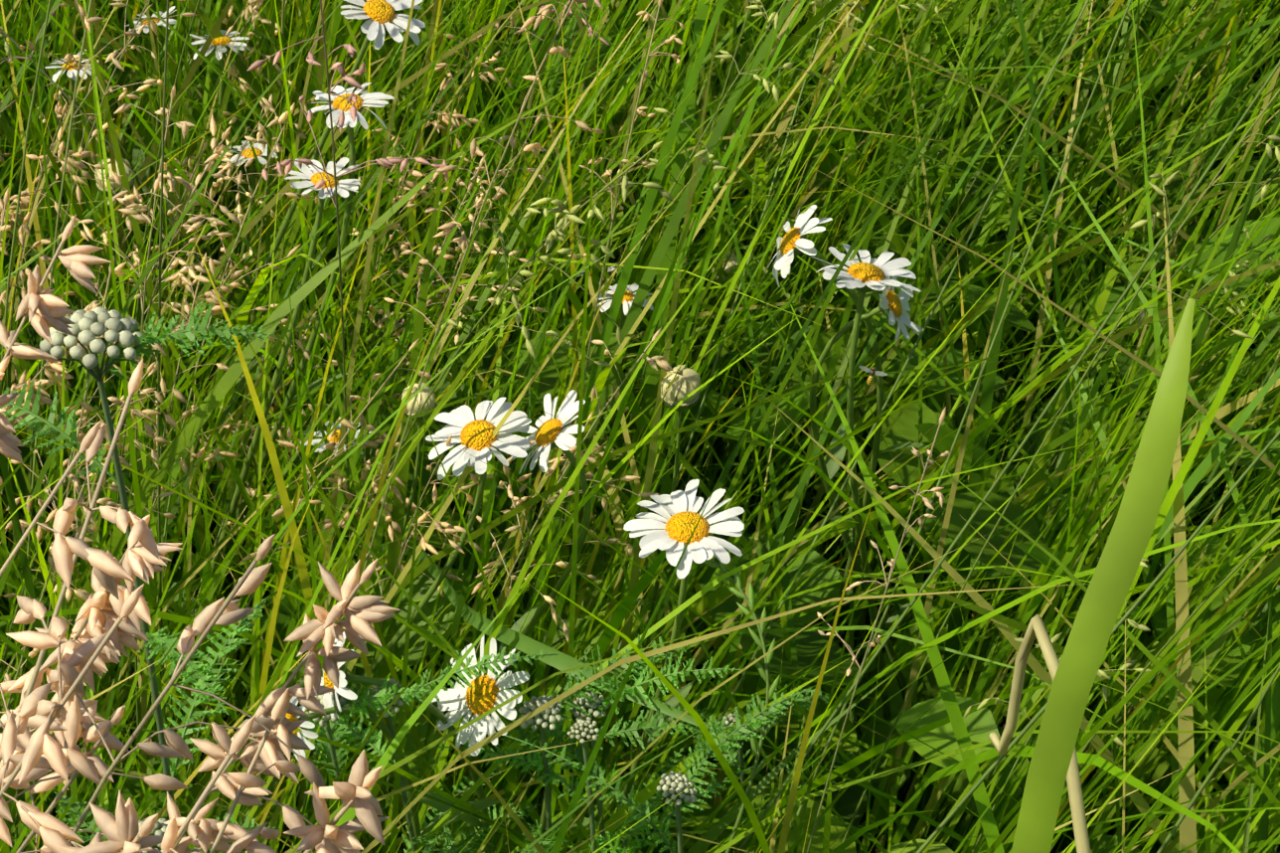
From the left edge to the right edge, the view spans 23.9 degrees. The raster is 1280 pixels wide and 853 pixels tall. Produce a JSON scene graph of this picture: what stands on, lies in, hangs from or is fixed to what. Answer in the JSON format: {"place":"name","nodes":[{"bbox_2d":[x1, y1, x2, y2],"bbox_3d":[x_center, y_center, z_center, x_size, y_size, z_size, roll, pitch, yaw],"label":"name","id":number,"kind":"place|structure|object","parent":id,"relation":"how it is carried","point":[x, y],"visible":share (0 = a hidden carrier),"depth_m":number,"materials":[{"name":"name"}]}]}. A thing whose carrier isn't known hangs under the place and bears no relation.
{"place":"outdoors","nodes":[
{"label":"outdoors","id":0,"kind":"place"},
{"bbox_2d":[0,0,1279,852],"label":"meadow ground","id":1,"kind":"structure","parent":0,"point":[801,512],"depth_m":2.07,"materials":[{"name":"green plant"}]},
{"bbox_2d":[26,49,91,542],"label":"oxeye daisy","id":2,"kind":"object","parent":1,"relation":"on","point":[70,72],"visible":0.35,"depth_m":1.75,"materials":[{"name":"white plant"}]},
{"bbox_2d":[85,158,134,406],"bbox_3d":[-0.336,0.004,1.830,0.101,0.396,0.038,19,39,25],"label":"daisy bud","id":3,"kind":"object","parent":1,"relation":"on","point":[114,186],"visible":0.27,"depth_m":1.71,"materials":[{"name":"green plant"}]},
{"bbox_2d":[0,301,276,800],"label":"yarrow plant","id":4,"kind":"object","parent":1,"relation":"on","point":[88,327],"visible":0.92,"depth_m":0.98,"materials":[{"name":"green plant"}]},
{"bbox_2d":[125,5,176,263],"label":"oxeye daisy","id":5,"kind":"object","parent":1,"relation":"on","point":[149,173],"visible":0.35,"depth_m":1.88,"materials":[{"name":"white plant"}]},
{"bbox_2d":[54,791,279,852],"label":"yarrow plant","id":6,"kind":"object","parent":1,"relation":"on","point":[161,824],"visible":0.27,"depth_m":1.15,"materials":[{"name":"green plant"}]},
{"bbox_2d":[0,214,400,852],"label":"seedheads","id":7,"kind":"object","parent":1,"relation":"on","point":[113,612],"visible":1,"depth_m":0.60,"materials":[{"name":"beige plant"}]},
{"bbox_2d":[157,29,250,293],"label":"oxeye daisy","id":8,"kind":"object","parent":1,"relation":"on","point":[220,42],"visible":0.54,"depth_m":1.79,"materials":[{"name":"white plant"}]},
{"bbox_2d":[196,140,278,475],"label":"oxeye daisy","id":9,"kind":"object","parent":1,"relation":"on","point":[260,152],"visible":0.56,"depth_m":1.75,"materials":[{"name":"white plant"}]},
{"bbox_2d":[160,157,360,760],"bbox_3d":[-0.215,0.085,1.601,0.167,0.525,0.057,10,36,14],"label":"oxeye daisy","id":10,"kind":"object","parent":1,"relation":"on","point":[312,174],"visible":0.62,"depth_m":1.47,"materials":[{"name":"white plant"}]},
{"bbox_2d":[122,0,425,705],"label":"oxeye daisy","id":11,"kind":"object","parent":1,"relation":"on","point":[379,16],"visible":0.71,"depth_m":1.46,"materials":[{"name":"white plant"}]},
{"bbox_2d":[175,82,394,714],"bbox_3d":[-0.212,0.061,1.609,0.193,0.557,0.042,8,36,11],"label":"oxeye daisy","id":12,"kind":"object","parent":1,"relation":"on","point":[339,103],"visible":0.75,"depth_m":1.47,"materials":[{"name":"white plant"}]},
{"bbox_2d":[299,420,371,643],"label":"oxeye daisy","id":13,"kind":"object","parent":1,"relation":"on","point":[334,440],"visible":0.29,"depth_m":1.51,"materials":[{"name":"white plant"}]},
{"bbox_2d":[278,382,435,852],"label":"daisy bud","id":14,"kind":"object","parent":1,"relation":"on","point":[423,394],"visible":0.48,"depth_m":1.39,"materials":[{"name":"green plant"}]},
{"bbox_2d":[217,397,531,852],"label":"oxeye daisy","id":15,"kind":"object","parent":1,"relation":"on","point":[476,438],"visible":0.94,"depth_m":1.30,"materials":[{"name":"white plant"}]},
{"bbox_2d":[285,695,507,852],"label":"oxeye daisy","id":16,"kind":"object","parent":1,"relation":"on","point":[479,804],"visible":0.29,"depth_m":1.28,"materials":[{"name":"white plant"}]},
{"bbox_2d":[298,659,505,852],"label":"yarrow plant","id":17,"kind":"object","parent":1,"relation":"on","point":[329,728],"visible":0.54,"depth_m":1.25,"materials":[{"name":"green plant"}]},
{"bbox_2d":[320,631,492,852],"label":"oxeye daisy","id":18,"kind":"object","parent":1,"relation":"on","point":[342,690],"visible":0.46,"depth_m":1.26,"materials":[{"name":"white plant"}]},
{"bbox_2d":[304,645,558,852],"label":"yarrow plant","id":19,"kind":"object","parent":1,"relation":"on","point":[352,728],"visible":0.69,"depth_m":1.29,"materials":[{"name":"green plant"}]},
{"bbox_2d":[353,389,591,818],"bbox_3d":[-0.124,0.167,1.496,0.244,0.513,0.064,17,39,23],"label":"oxeye daisy","id":20,"kind":"object","parent":1,"relation":"on","point":[551,432],"visible":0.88,"depth_m":1.31,"materials":[{"name":"white plant"}]},
{"bbox_2d":[431,635,598,850],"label":"oxeye daisy","id":21,"kind":"object","parent":1,"relation":"on","point":[486,692],"visible":0.75,"depth_m":1.26,"materials":[{"name":"white plant"}]},
{"bbox_2d":[454,634,705,852],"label":"yarrow plant","id":22,"kind":"object","parent":1,"relation":"on","point":[549,840],"visible":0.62,"depth_m":1.27,"materials":[{"name":"green plant"}]},
{"bbox_2d":[520,283,653,570],"bbox_3d":[-0.038,0.073,1.744,0.060,0.382,0.102,-20,40,-26],"label":"oxeye daisy","id":23,"kind":"object","parent":1,"relation":"on","point":[627,299],"visible":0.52,"depth_m":1.62,"materials":[{"name":"white plant"}]},
{"bbox_2d":[433,702,748,852],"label":"yarrow plant","id":24,"kind":"object","parent":1,"relation":"on","point":[651,723],"visible":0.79,"depth_m":1.28,"materials":[{"name":"green plant"}]},
{"bbox_2d":[576,262,622,325],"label":"oxeye daisy","id":25,"kind":"object","parent":1,"relation":"on","point":[611,268],"visible":0.1,"depth_m":2.00,"materials":[{"name":"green plant"}]},
{"bbox_2d":[522,650,753,852],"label":"yarrow plant","id":26,"kind":"object","parent":1,"relation":"on","point":[560,733],"visible":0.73,"depth_m":1.30,"materials":[{"name":"green plant"}]},
{"bbox_2d":[0,0,1279,852],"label":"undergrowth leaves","id":27,"kind":"object","parent":1,"relation":"on","point":[981,724],"visible":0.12,"depth_m":1.71,"materials":[{"name":"green plant"}]},
{"bbox_2d":[0,0,1279,852],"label":"grass seedheads","id":28,"kind":"object","parent":1,"relation":"on","point":[69,164],"depth_m":1.38,"materials":[{"name":"beige plant"}]},
{"bbox_2d":[587,364,700,765],"bbox_3d":[-0.009,0.140,1.596,0.032,0.442,0.094,-27,43,-33],"label":"daisy bud","id":29,"kind":"object","parent":1,"relation":"on","point":[682,387],"visible":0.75,"depth_m":1.45,"materials":[{"name":"green plant"}]},
{"bbox_2d":[505,687,811,852],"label":"yarrow plant","id":30,"kind":"object","parent":1,"relation":"on","point":[688,779],"visible":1,"depth_m":1.22,"materials":[{"name":"green plant"}]},
{"bbox_2d":[607,479,744,852],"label":"oxeye daisy","id":31,"kind":"object","parent":1,"relation":"on","point":[672,535],"visible":0.96,"depth_m":1.29,"materials":[{"name":"white plant"}]},
{"bbox_2d":[663,251,744,460],"bbox_3d":[0.041,-0.020,1.988,0.035,0.254,0.082,-25,42,-31],"label":"daisy bud","id":32,"kind":"object","parent":1,"relation":"on","point":[729,266],"visible":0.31,"depth_m":1.89,"materials":[{"name":"green plant"}]},
{"bbox_2d":[610,683,868,850],"bbox_3d":[0.041,0.236,1.589,0.199,0.292,0.184,16,38,22],"label":"yarrow plant","id":33,"kind":"object","parent":1,"relation":"on","point":[740,762],"visible":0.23,"depth_m":1.52,"materials":[{"name":"green plant"}]},
{"bbox_2d":[767,204,928,639],"bbox_3d":[0.088,0.085,1.612,0.081,0.513,0.112,-12,37,-16],"label":"oxeye daisy","id":34,"kind":"object","parent":1,"relation":"on","point":[793,242],"visible":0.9,"depth_m":1.45,"materials":[{"name":"white plant"}]},
{"bbox_2d":[811,243,920,817],"bbox_3d":[0.134,0.102,1.587,0.050,0.516,0.175,16,38,22],"label":"oxeye daisy","id":35,"kind":"object","parent":1,"relation":"on","point":[868,274],"visible":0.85,"depth_m":1.41,"materials":[{"name":"white plant"}]},
{"bbox_2d":[809,276,930,774],"bbox_3d":[0.131,0.093,1.625,0.057,0.486,0.147,14,37,19],"label":"oxeye daisy","id":36,"kind":"object","parent":1,"relation":"on","point":[892,306],"visible":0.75,"depth_m":1.52,"materials":[{"name":"green plant"}]},
{"bbox_2d":[859,365,887,385],"bbox_3d":[0.099,-0.022,1.290,0.012,0.009,0.003,-1,35,-1],"label":"flying insect","id":37,"kind":"object","parent":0,"point":[873,372],"visible":1,"depth_m":1.29}
]}

